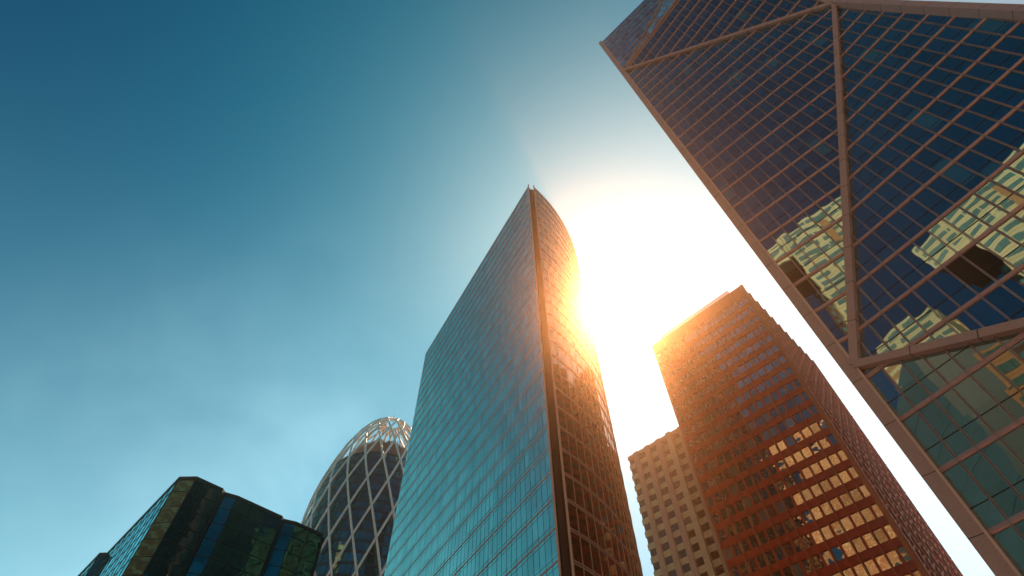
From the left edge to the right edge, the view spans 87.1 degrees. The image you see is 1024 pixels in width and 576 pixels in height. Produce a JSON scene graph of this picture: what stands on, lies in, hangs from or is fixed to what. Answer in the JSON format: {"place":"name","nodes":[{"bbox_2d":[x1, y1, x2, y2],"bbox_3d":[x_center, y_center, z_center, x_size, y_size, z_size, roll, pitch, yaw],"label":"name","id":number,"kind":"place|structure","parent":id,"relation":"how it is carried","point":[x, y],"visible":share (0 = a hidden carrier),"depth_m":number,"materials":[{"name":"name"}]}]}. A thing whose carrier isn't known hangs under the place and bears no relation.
{"place":"outdoors","nodes":[
{"label":"outdoors","id":0,"kind":"place"},
{"bbox_2d":[78,476,323,575],"bbox_3d":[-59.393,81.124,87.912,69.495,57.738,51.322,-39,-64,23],"label":"stepped glass tower","id":1,"kind":"structure","parent":0,"point":[190,526],"depth_m":86.97,"materials":[{"name":"glass"}]},
{"bbox_2d":[0,0,1023,575],"label":"sky","id":2,"kind":"structure","parent":0,"point":[237,237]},
{"bbox_2d":[384,184,642,575],"bbox_3d":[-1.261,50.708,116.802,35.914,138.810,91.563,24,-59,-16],"label":"slab tower","id":3,"kind":"structure","parent":0,"point":[512,467],"depth_m":97.00,"materials":[{"name":"teal glass"}]},
{"bbox_2d":[599,0,1023,575],"bbox_3d":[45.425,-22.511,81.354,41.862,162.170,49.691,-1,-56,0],"label":"faceted glass tower","id":4,"kind":"structure","parent":0,"point":[857,166],"depth_m":46.71,"materials":[{"name":"glass"}]},
{"label":"plaza ground","id":5,"kind":"structure","parent":0,"visible":0},
{"bbox_2d":[301,415,411,575],"bbox_3d":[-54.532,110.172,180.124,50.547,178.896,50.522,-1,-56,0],"label":"domed lattice tower","id":6,"kind":"structure","parent":5,"relation":"on","point":[353,503],"depth_m":191.51,"materials":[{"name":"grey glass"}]},
{"bbox_2d":[627,426,729,575],"bbox_3d":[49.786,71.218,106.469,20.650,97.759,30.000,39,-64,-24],"label":"ribbed tower","id":7,"kind":"structure","parent":5,"relation":"on","point":[681,536],"depth_m":127.90,"materials":[{"name":"beige concrete"}]},
{"bbox_2d":[679,549,686,558],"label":"window","id":8,"kind":"structure","parent":7,"relation":"in","point":[682,553],"depth_m":120.21,"materials":[{"name":"beige glass"}]},
{"bbox_2d":[683,563,690,572],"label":"window","id":9,"kind":"structure","parent":7,"relation":"in","point":[686,567],"depth_m":117.57,"materials":[{"name":"beige glass"}]},
{"bbox_2d":[692,542,699,551],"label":"window","id":10,"kind":"structure","parent":7,"relation":"in","point":[695,546],"depth_m":118.87,"materials":[{"name":"beige glass"}]},
{"bbox_2d":[696,556,704,566],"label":"window","id":11,"kind":"structure","parent":7,"relation":"in","point":[700,561],"depth_m":116.16,"materials":[{"name":"beige glass"}]},
{"bbox_2d":[706,535,714,545],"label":"window","id":12,"kind":"structure","parent":7,"relation":"in","point":[710,540],"depth_m":117.40,"materials":[{"name":"beige glass"}]},
{"bbox_2d":[711,550,719,559],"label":"window","id":13,"kind":"structure","parent":7,"relation":"in","point":[714,554],"depth_m":114.71,"materials":[{"name":"beige glass"}]},
{"bbox_2d":[715,565,724,574],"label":"window","id":14,"kind":"structure","parent":7,"relation":"in","point":[719,569],"depth_m":112.08,"materials":[{"name":"beige glass"}]},
{"bbox_2d":[652,284,962,575],"bbox_3d":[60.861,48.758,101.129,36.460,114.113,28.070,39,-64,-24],"label":"office tower","id":15,"kind":"structure","parent":5,"relation":"on","point":[794,475],"depth_m":102.28,"materials":[{"name":"red-brown stone"},{"name":"glass"}]},
{"bbox_2d":[717,529,726,540],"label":"window","id":16,"kind":"structure","parent":15,"relation":"in","point":[721,533],"depth_m":100.10,"materials":[{"name":"brown glass"}]},
{"bbox_2d":[719,508,727,519],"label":"window","id":17,"kind":"structure","parent":15,"relation":"in","point":[723,513],"depth_m":102.32,"materials":[{"name":"brown glass"}]},
{"bbox_2d":[724,546,732,559],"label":"window","id":18,"kind":"structure","parent":15,"relation":"in","point":[728,553],"depth_m":97.19,"materials":[{"name":"brown glass"}]},
{"bbox_2d":[725,525,734,537],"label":"window","id":19,"kind":"structure","parent":15,"relation":"in","point":[729,529],"depth_m":99.38,"materials":[{"name":"brown glass"}]},
{"bbox_2d":[727,504,735,515],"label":"window","id":20,"kind":"structure","parent":15,"relation":"in","point":[731,509],"depth_m":101.63,"materials":[{"name":"brown glass"}]},
{"bbox_2d":[730,565,739,575],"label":"window","id":21,"kind":"structure","parent":15,"relation":"in","point":[734,570],"depth_m":94.47,"materials":[{"name":"brown glass"}]},
{"bbox_2d":[732,543,741,555],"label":"window","id":22,"kind":"structure","parent":15,"relation":"in","point":[737,551],"depth_m":96.50,"materials":[{"name":"brown glass"}]},
{"bbox_2d":[733,521,742,533],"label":"window","id":23,"kind":"structure","parent":15,"relation":"in","point":[738,528],"depth_m":98.72,"materials":[{"name":"brown glass"}]},
{"bbox_2d":[735,500,743,511],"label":"window","id":24,"kind":"structure","parent":15,"relation":"in","point":[738,504],"depth_m":100.93,"materials":[{"name":"brown glass"}]},
{"bbox_2d":[736,480,744,491],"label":"window","id":25,"kind":"structure","parent":15,"relation":"in","point":[740,485],"depth_m":103.16,"materials":[{"name":"brown glass"}]},
{"bbox_2d":[739,562,748,575],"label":"window","id":26,"kind":"structure","parent":15,"relation":"in","point":[743,567],"depth_m":93.59,"materials":[{"name":"brown glass"}]},
{"bbox_2d":[740,539,749,551],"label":"window","id":27,"kind":"structure","parent":15,"relation":"in","point":[744,544],"depth_m":95.84,"materials":[{"name":"brown glass"}]},
{"bbox_2d":[742,517,750,529],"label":"window","id":28,"kind":"structure","parent":15,"relation":"in","point":[745,521],"depth_m":98.00,"materials":[{"name":"brown glass"}]},
{"bbox_2d":[743,496,752,508],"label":"window","id":29,"kind":"structure","parent":15,"relation":"in","point":[747,502],"depth_m":100.21,"materials":[{"name":"brown glass"}]},
{"bbox_2d":[744,476,752,486],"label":"window","id":30,"kind":"structure","parent":15,"relation":"in","point":[748,481],"depth_m":102.47,"materials":[{"name":"brown glass"}]},
{"bbox_2d":[747,558,757,572],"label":"window","id":31,"kind":"structure","parent":15,"relation":"in","point":[753,567],"depth_m":92.90,"materials":[{"name":"brown glass"}]},
{"bbox_2d":[749,535,758,547],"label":"window","id":32,"kind":"structure","parent":15,"relation":"in","point":[753,541],"depth_m":95.13,"materials":[{"name":"brown glass"}]},
{"bbox_2d":[750,513,759,525],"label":"window","id":33,"kind":"structure","parent":15,"relation":"in","point":[754,519],"depth_m":97.32,"materials":[{"name":"brown glass"}]},
{"bbox_2d":[751,492,760,503],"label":"window","id":34,"kind":"structure","parent":15,"relation":"in","point":[755,497],"depth_m":99.55,"materials":[{"name":"brown glass"}]},
{"bbox_2d":[752,472,761,483],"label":"window","id":35,"kind":"structure","parent":15,"relation":"in","point":[756,478],"depth_m":101.75,"materials":[{"name":"brown glass"}]},
{"bbox_2d":[756,554,766,568],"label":"window","id":36,"kind":"structure","parent":15,"relation":"in","point":[760,559],"depth_m":92.25,"materials":[{"name":"brown glass"}]},
{"bbox_2d":[757,531,767,544],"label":"window","id":37,"kind":"structure","parent":15,"relation":"in","point":[762,538],"depth_m":94.47,"materials":[{"name":"brown glass"}]},
{"bbox_2d":[758,509,767,521],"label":"window","id":38,"kind":"structure","parent":15,"relation":"in","point":[762,514],"depth_m":96.68,"materials":[{"name":"brown glass"}]},
{"bbox_2d":[759,488,768,499],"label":"window","id":39,"kind":"structure","parent":15,"relation":"in","point":[763,493],"depth_m":98.85,"materials":[{"name":"brown glass"}]},
{"bbox_2d":[760,467,769,478],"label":"window","id":40,"kind":"structure","parent":15,"relation":"in","point":[764,473],"depth_m":101.09,"materials":[{"name":"brown glass"}]},
{"bbox_2d":[765,550,775,564],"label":"window","id":41,"kind":"structure","parent":15,"relation":"in","point":[769,555],"depth_m":91.57,"materials":[{"name":"brown glass"}]},
{"bbox_2d":[766,527,775,540],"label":"window","id":42,"kind":"structure","parent":15,"relation":"in","point":[770,533],"depth_m":93.78,"materials":[{"name":"brown glass"}]},
{"bbox_2d":[766,505,776,517],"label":"window","id":43,"kind":"structure","parent":15,"relation":"in","point":[771,511],"depth_m":95.97,"materials":[{"name":"brown glass"}]},
{"bbox_2d":[767,484,776,495],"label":"window","id":44,"kind":"structure","parent":15,"relation":"in","point":[771,488],"depth_m":98.19,"materials":[{"name":"brown glass"}]},
{"bbox_2d":[767,463,777,474],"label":"window","id":45,"kind":"structure","parent":15,"relation":"in","point":[772,469],"depth_m":100.41,"materials":[{"name":"brown glass"}]},
{"bbox_2d":[768,444,778,455],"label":"window","id":46,"kind":"structure","parent":15,"relation":"in","point":[773,450],"depth_m":102.60,"materials":[{"name":"beige glass"}]},
{"bbox_2d":[774,546,784,560],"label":"window","id":47,"kind":"structure","parent":15,"relation":"in","point":[779,553],"depth_m":90.87,"materials":[{"name":"brown glass"}]},
{"bbox_2d":[774,523,785,536],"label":"window","id":48,"kind":"structure","parent":15,"relation":"in","point":[779,529],"depth_m":93.08,"materials":[{"name":"brown glass"}]},
{"bbox_2d":[775,501,785,513],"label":"window","id":49,"kind":"structure","parent":15,"relation":"in","point":[779,505],"depth_m":95.28,"materials":[{"name":"brown glass"}]},
{"bbox_2d":[775,479,785,491],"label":"window","id":50,"kind":"structure","parent":15,"relation":"in","point":[780,485],"depth_m":97.51,"materials":[{"name":"brown glass"}]},
{"bbox_2d":[776,459,785,470],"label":"window","id":51,"kind":"structure","parent":15,"relation":"in","point":[780,464],"depth_m":99.71,"materials":[{"name":"beige glass"}]},
{"bbox_2d":[776,440,786,450],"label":"window","id":52,"kind":"structure","parent":15,"relation":"in","point":[781,446],"depth_m":101.94,"materials":[{"name":"beige glass"}]},
{"bbox_2d":[782,567,792,575],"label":"window","id":53,"kind":"structure","parent":15,"relation":"in","point":[787,572],"depth_m":88.29,"materials":[{"name":"brown glass"}]},
{"bbox_2d":[783,542,794,556],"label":"window","id":54,"kind":"structure","parent":15,"relation":"in","point":[787,547],"depth_m":90.19,"materials":[{"name":"brown glass"}]},
{"bbox_2d":[783,519,794,531],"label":"window","id":55,"kind":"structure","parent":15,"relation":"in","point":[788,524],"depth_m":92.41,"materials":[{"name":"brown glass"}]},
{"bbox_2d":[783,496,794,509],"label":"window","id":56,"kind":"structure","parent":15,"relation":"in","point":[788,501],"depth_m":94.64,"materials":[{"name":"black glass"}]},
{"bbox_2d":[784,475,794,487],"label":"window","id":57,"kind":"structure","parent":15,"relation":"in","point":[788,480],"depth_m":96.83,"materials":[{"name":"brown glass"}]},
{"bbox_2d":[784,455,794,466],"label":"window","id":58,"kind":"structure","parent":15,"relation":"in","point":[789,461],"depth_m":99.05,"materials":[{"name":"orange glass"}]},
{"bbox_2d":[784,435,794,446],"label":"window","id":59,"kind":"structure","parent":15,"relation":"in","point":[789,441],"depth_m":101.24,"materials":[{"name":"grey glass"}]},
{"bbox_2d":[791,562,803,575],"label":"window","id":60,"kind":"structure","parent":15,"relation":"in","point":[798,571],"depth_m":87.35,"materials":[{"name":"brown glass"}]},
{"bbox_2d":[792,431,802,442],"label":"window","id":61,"kind":"structure","parent":15,"relation":"in","point":[797,436],"depth_m":100.58,"materials":[{"name":"orange glass"}]},
{"bbox_2d":[792,538,803,552],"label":"window","id":62,"kind":"structure","parent":15,"relation":"in","point":[797,544],"depth_m":89.51,"materials":[{"name":"brown glass"}]},
{"bbox_2d":[792,514,803,527],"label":"window","id":63,"kind":"structure","parent":15,"relation":"in","point":[797,520],"depth_m":91.72,"materials":[{"name":"brown glass"}]},
{"bbox_2d":[792,492,803,504],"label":"window","id":64,"kind":"structure","parent":15,"relation":"in","point":[797,497],"depth_m":93.94,"materials":[{"name":"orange glass"}]},
{"bbox_2d":[792,471,803,482],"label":"window","id":65,"kind":"structure","parent":15,"relation":"in","point":[797,476],"depth_m":96.14,"materials":[{"name":"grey glass"}]},
{"bbox_2d":[792,450,803,462],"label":"window","id":66,"kind":"structure","parent":15,"relation":"in","point":[797,455],"depth_m":98.34,"materials":[{"name":"orange glass"}]},
{"bbox_2d":[801,446,811,457],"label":"window","id":67,"kind":"structure","parent":15,"relation":"in","point":[806,452],"depth_m":97.68,"materials":[{"name":"orange glass"}]},
{"bbox_2d":[801,427,811,437],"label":"window","id":68,"kind":"structure","parent":15,"relation":"in","point":[806,432],"depth_m":99.89,"materials":[{"name":"orange glass"}]},
{"bbox_2d":[801,510,812,523],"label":"window","id":69,"kind":"structure","parent":15,"relation":"in","point":[806,515],"depth_m":91.03,"materials":[{"name":"blue glass"}]},
{"bbox_2d":[801,488,812,500],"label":"window","id":70,"kind":"structure","parent":15,"relation":"in","point":[806,493],"depth_m":93.26,"materials":[{"name":"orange glass"}]},
{"bbox_2d":[801,466,812,478],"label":"window","id":71,"kind":"structure","parent":15,"relation":"in","point":[806,472],"depth_m":95.46,"materials":[{"name":"orange glass"}]},
{"bbox_2d":[801,558,813,573],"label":"window","id":72,"kind":"structure","parent":15,"relation":"in","point":[806,563],"depth_m":86.62,"materials":[{"name":"brown glass"}]},
{"bbox_2d":[801,534,813,548],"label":"window","id":73,"kind":"structure","parent":15,"relation":"in","point":[807,541],"depth_m":88.81,"materials":[{"name":"brown glass"}]},
{"bbox_2d":[809,422,820,433],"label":"window","id":74,"kind":"structure","parent":15,"relation":"in","point":[814,427],"depth_m":99.19,"materials":[{"name":"orange glass"}]},
{"bbox_2d":[809,462,821,474],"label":"window","id":75,"kind":"structure","parent":15,"relation":"in","point":[815,467],"depth_m":94.76,"materials":[{"name":"orange glass"}]},
{"bbox_2d":[810,442,820,453],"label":"window","id":76,"kind":"structure","parent":15,"relation":"in","point":[814,446],"depth_m":96.97,"materials":[{"name":"orange glass"}]},
{"bbox_2d":[810,506,822,519],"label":"window","id":77,"kind":"structure","parent":15,"relation":"in","point":[815,510],"depth_m":90.35,"materials":[{"name":"orange glass"}]},
{"bbox_2d":[810,483,822,496],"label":"window","id":78,"kind":"structure","parent":15,"relation":"in","point":[815,488],"depth_m":92.57,"materials":[{"name":"orange glass"}]},
{"bbox_2d":[811,554,823,569],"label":"window","id":79,"kind":"structure","parent":15,"relation":"in","point":[816,559],"depth_m":85.93,"materials":[{"name":"brown glass"}]},
{"bbox_2d":[811,529,823,543],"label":"window","id":80,"kind":"structure","parent":15,"relation":"in","point":[816,535],"depth_m":88.11,"materials":[{"name":"orange glass"}]},
{"bbox_2d":[818,437,829,448],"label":"window","id":81,"kind":"structure","parent":15,"relation":"in","point":[823,441],"depth_m":96.33,"materials":[{"name":"orange glass"}]},
{"bbox_2d":[819,457,830,469],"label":"window","id":82,"kind":"structure","parent":15,"relation":"in","point":[824,462],"depth_m":94.10,"materials":[{"name":"orange glass"}]},
{"bbox_2d":[819,479,831,492],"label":"window","id":83,"kind":"structure","parent":15,"relation":"in","point":[824,483],"depth_m":91.91,"materials":[{"name":"orange glass"}]},
{"bbox_2d":[820,501,832,515],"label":"window","id":84,"kind":"structure","parent":15,"relation":"in","point":[825,506],"depth_m":89.66,"materials":[{"name":"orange glass"}]},
{"bbox_2d":[820,525,833,539],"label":"window","id":85,"kind":"structure","parent":15,"relation":"in","point":[827,533],"depth_m":87.46,"materials":[{"name":"orange glass"}]},
{"bbox_2d":[821,550,834,564],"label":"window","id":86,"kind":"structure","parent":15,"relation":"in","point":[826,555],"depth_m":85.24,"materials":[{"name":"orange glass"}]},
{"bbox_2d":[827,433,836,444],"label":"window","id":87,"kind":"structure","parent":15,"relation":"in","point":[830,436],"depth_m":95.71,"materials":[{"name":"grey glass"}]},
{"bbox_2d":[827,453,839,465],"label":"window","id":88,"kind":"structure","parent":15,"relation":"in","point":[833,458],"depth_m":93.42,"materials":[{"name":"orange glass"}]},
{"bbox_2d":[829,474,841,487],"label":"window","id":89,"kind":"structure","parent":15,"relation":"in","point":[834,479],"depth_m":91.16,"materials":[{"name":"orange glass"}]},
{"bbox_2d":[829,497,842,510],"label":"window","id":90,"kind":"structure","parent":15,"relation":"in","point":[835,503],"depth_m":89.00,"materials":[{"name":"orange glass"}]},
{"bbox_2d":[830,520,843,535],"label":"window","id":91,"kind":"structure","parent":15,"relation":"in","point":[836,527],"depth_m":86.79,"materials":[{"name":"orange glass"}]},
{"bbox_2d":[831,546,844,560],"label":"window","id":92,"kind":"structure","parent":15,"relation":"in","point":[836,551],"depth_m":84.57,"materials":[{"name":"blue glass"}]},
{"bbox_2d":[837,449,846,460],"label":"window","id":93,"kind":"structure","parent":15,"relation":"in","point":[840,452],"depth_m":92.83,"materials":[{"name":"orange glass"}]},
{"bbox_2d":[838,470,850,482],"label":"window","id":94,"kind":"structure","parent":15,"relation":"in","point":[844,476],"depth_m":90.52,"materials":[{"name":"orange glass"}]},
{"bbox_2d":[839,492,852,506],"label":"window","id":95,"kind":"structure","parent":15,"relation":"in","point":[844,497],"depth_m":88.28,"materials":[{"name":"brown glass"}]},
{"bbox_2d":[839,516,853,530],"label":"window","id":96,"kind":"structure","parent":15,"relation":"in","point":[845,521],"depth_m":86.09,"materials":[{"name":"orange glass"}]},
{"bbox_2d":[842,567,853,575],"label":"window","id":97,"kind":"structure","parent":15,"relation":"in","point":[847,572],"depth_m":82.10,"materials":[{"name":"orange glass"}]},
{"bbox_2d":[841,541,855,556],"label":"window","id":98,"kind":"structure","parent":15,"relation":"in","point":[847,547],"depth_m":83.87,"materials":[{"name":"orange glass"}]},
{"bbox_2d":[847,466,858,478],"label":"window","id":99,"kind":"structure","parent":15,"relation":"in","point":[850,469],"depth_m":89.93,"materials":[{"name":"orange glass"}]},
{"bbox_2d":[848,488,862,501],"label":"window","id":100,"kind":"structure","parent":15,"relation":"in","point":[854,493],"depth_m":87.62,"materials":[{"name":"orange glass"}]},
{"bbox_2d":[850,511,863,526],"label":"window","id":101,"kind":"structure","parent":15,"relation":"in","point":[856,517],"depth_m":85.41,"materials":[{"name":"orange glass"}]},
{"bbox_2d":[851,537,865,552],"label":"window","id":102,"kind":"structure","parent":15,"relation":"in","point":[857,542],"depth_m":83.19,"materials":[{"name":"orange glass"}]},
{"bbox_2d":[853,563,867,575],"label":"window","id":103,"kind":"structure","parent":15,"relation":"in","point":[860,571],"depth_m":81.14,"materials":[{"name":"orange glass"}]},
{"bbox_2d":[858,484,869,497],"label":"window","id":104,"kind":"structure","parent":15,"relation":"in","point":[865,492],"depth_m":87.03,"materials":[{"name":"orange glass"}]},
{"bbox_2d":[860,507,874,521],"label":"window","id":105,"kind":"structure","parent":15,"relation":"in","point":[867,514],"depth_m":84.73,"materials":[{"name":"orange glass"}]},
{"bbox_2d":[862,532,877,547],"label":"window","id":106,"kind":"structure","parent":15,"relation":"in","point":[870,541],"depth_m":82.50,"materials":[{"name":"orange glass"}]},
{"bbox_2d":[863,559,878,575],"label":"window","id":107,"kind":"structure","parent":15,"relation":"in","point":[870,565],"depth_m":80.31,"materials":[{"name":"orange glass"}]},
{"bbox_2d":[871,503,882,516],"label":"window","id":108,"kind":"structure","parent":15,"relation":"in","point":[875,508],"depth_m":84.15,"materials":[{"name":"orange glass"}]},
{"bbox_2d":[872,527,887,543],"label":"window","id":109,"kind":"structure","parent":15,"relation":"in","point":[879,534],"depth_m":81.85,"materials":[{"name":"orange glass"}]},
{"bbox_2d":[874,554,890,570],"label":"window","id":110,"kind":"structure","parent":15,"relation":"in","point":[881,560],"depth_m":79.61,"materials":[{"name":"orange glass"}]},
{"bbox_2d":[883,524,896,538],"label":"window","id":111,"kind":"structure","parent":15,"relation":"in","point":[887,527],"depth_m":81.22,"materials":[{"name":"orange glass"}]},
{"bbox_2d":[885,550,901,566],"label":"window","id":112,"kind":"structure","parent":15,"relation":"in","point":[892,555],"depth_m":78.96,"materials":[{"name":"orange glass"}]},
{"bbox_2d":[897,546,910,561],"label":"window","id":113,"kind":"structure","parent":15,"relation":"in","point":[902,551],"depth_m":78.34,"materials":[{"name":"grey glass"}]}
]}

